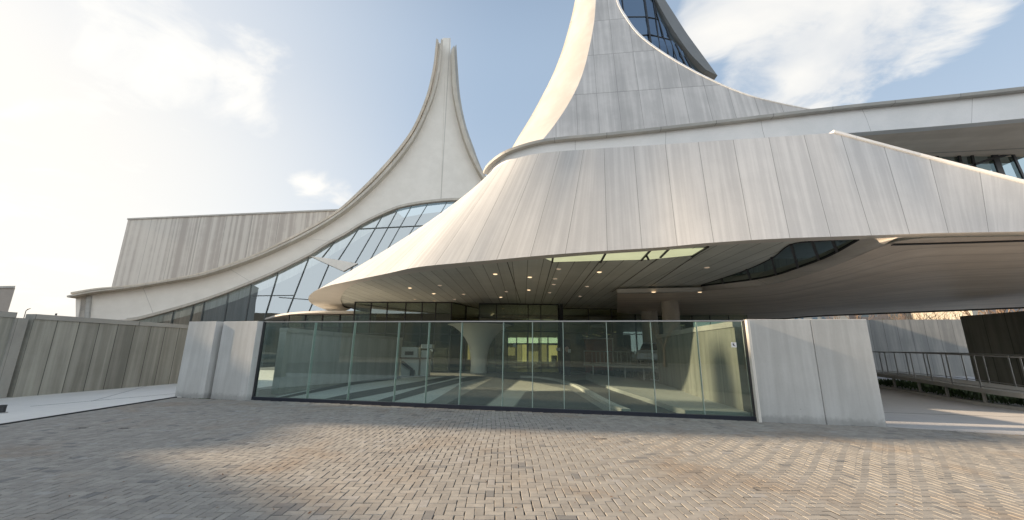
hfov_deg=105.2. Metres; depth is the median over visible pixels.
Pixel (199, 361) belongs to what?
concrete slab wall
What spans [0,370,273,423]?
path
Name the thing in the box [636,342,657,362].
parked car
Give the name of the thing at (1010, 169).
terrace window
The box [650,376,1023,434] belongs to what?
path
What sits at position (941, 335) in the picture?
garden wall
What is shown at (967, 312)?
bare tree
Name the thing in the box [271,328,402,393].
retaining wall
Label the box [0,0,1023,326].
sky
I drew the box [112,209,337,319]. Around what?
windowless block
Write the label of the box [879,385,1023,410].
kerb
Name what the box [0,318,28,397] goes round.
wall post
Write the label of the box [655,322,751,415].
retaining wall
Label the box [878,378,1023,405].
ground cover
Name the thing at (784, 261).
crescent window
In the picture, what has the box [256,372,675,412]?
plaza
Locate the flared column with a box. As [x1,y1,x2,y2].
[446,322,513,373]
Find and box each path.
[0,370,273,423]
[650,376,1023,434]
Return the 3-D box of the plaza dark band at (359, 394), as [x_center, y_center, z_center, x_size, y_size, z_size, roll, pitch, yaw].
[-4.357,5.838,18.493,1.233,0.001,12.711,-2,-13,11]
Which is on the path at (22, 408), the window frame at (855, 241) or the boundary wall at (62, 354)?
the boundary wall at (62, 354)
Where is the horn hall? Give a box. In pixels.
[67,38,485,363]
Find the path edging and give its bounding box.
[0,396,176,424]
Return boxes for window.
[701,239,856,285]
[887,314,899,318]
[939,156,1023,179]
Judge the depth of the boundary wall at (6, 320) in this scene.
11.81 m
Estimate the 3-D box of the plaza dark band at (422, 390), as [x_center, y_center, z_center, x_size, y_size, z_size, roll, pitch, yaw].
[-3.118,5.787,18.207,1.100,0.001,12.793,-2,-13,10]
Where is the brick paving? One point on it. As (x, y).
(250, 449)
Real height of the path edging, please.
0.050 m
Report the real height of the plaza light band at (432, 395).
0.001 m
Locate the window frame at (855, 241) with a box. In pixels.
[701,239,858,286]
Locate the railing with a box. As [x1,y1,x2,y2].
[872,351,1023,401]
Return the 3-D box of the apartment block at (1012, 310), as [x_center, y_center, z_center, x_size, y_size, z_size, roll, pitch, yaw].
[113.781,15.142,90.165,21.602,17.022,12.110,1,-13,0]
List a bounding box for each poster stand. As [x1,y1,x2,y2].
[494,347,502,371]
[564,339,570,375]
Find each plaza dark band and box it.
[282,376,400,397]
[326,375,457,399]
[377,376,486,401]
[447,377,519,404]
[516,391,601,409]
[569,379,674,412]
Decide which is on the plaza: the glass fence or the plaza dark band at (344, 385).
the plaza dark band at (344, 385)
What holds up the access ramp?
on the plaza
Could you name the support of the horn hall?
on the ground at (266, 365)
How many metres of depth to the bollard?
9.21 m
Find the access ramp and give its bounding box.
[584,351,657,379]
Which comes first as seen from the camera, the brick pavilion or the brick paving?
the brick paving
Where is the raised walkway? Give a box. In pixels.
[586,373,749,415]
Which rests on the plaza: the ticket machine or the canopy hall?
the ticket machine
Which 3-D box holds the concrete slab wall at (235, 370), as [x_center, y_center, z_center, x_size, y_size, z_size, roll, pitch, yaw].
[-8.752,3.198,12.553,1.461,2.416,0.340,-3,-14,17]
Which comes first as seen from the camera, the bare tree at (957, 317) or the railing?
the railing
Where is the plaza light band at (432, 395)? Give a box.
[277,377,463,402]
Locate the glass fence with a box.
[251,320,756,420]
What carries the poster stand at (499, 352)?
on the canopy hall
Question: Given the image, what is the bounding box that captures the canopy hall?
[260,0,1023,373]
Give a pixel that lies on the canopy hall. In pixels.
(646, 166)
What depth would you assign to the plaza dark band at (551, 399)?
12.58 m
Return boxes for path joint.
[884,412,1009,416]
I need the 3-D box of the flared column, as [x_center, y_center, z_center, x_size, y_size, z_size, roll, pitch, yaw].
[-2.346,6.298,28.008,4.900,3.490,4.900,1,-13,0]
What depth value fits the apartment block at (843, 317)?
74.56 m
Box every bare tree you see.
[824,314,883,319]
[888,312,944,319]
[897,312,949,319]
[918,311,971,319]
[960,309,1019,314]
[980,309,1023,313]
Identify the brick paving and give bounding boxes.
[0,398,1023,519]
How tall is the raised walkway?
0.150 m
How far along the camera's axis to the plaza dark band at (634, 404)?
13.23 m
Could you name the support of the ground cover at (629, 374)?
on the plaza
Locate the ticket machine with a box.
[400,344,433,375]
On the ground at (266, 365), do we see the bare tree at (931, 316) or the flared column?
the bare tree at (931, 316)
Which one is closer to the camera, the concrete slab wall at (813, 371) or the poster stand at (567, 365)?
the concrete slab wall at (813, 371)
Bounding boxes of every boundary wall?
[0,311,17,362]
[7,314,188,397]
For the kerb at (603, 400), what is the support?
on the plaza
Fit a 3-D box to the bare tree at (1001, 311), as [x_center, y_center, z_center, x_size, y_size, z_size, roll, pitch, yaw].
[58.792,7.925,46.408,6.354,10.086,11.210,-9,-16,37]
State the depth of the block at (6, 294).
60.20 m
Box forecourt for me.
[612,362,657,372]
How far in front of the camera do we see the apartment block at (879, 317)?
81.60 m
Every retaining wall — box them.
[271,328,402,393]
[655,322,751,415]
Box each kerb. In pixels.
[520,376,630,410]
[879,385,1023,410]
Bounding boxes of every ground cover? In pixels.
[590,369,658,378]
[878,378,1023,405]
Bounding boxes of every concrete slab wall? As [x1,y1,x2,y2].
[175,321,223,398]
[211,321,266,400]
[741,319,886,426]
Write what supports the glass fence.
on the brick paving
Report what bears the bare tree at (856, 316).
on the ground at (266, 365)
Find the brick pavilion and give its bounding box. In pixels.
[583,338,613,372]
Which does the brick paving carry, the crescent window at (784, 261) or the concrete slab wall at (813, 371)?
the concrete slab wall at (813, 371)
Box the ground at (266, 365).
[1,364,1012,519]
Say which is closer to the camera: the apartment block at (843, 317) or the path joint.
the path joint
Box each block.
[0,286,14,311]
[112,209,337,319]
[794,316,847,318]
[849,313,905,319]
[906,310,984,319]
[985,309,1022,313]
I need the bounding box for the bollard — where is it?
[0,405,7,413]
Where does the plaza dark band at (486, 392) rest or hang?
on the plaza
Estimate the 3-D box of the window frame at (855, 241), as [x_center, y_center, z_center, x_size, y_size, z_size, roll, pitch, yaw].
[10.552,0.361,16.224,2.355,0.061,8.963,-1,-13,6]
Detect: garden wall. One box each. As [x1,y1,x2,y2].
[866,319,974,376]
[960,311,1023,386]
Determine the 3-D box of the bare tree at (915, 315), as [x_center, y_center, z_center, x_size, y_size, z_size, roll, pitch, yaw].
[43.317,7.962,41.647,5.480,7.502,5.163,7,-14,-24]
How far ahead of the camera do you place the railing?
14.53 m

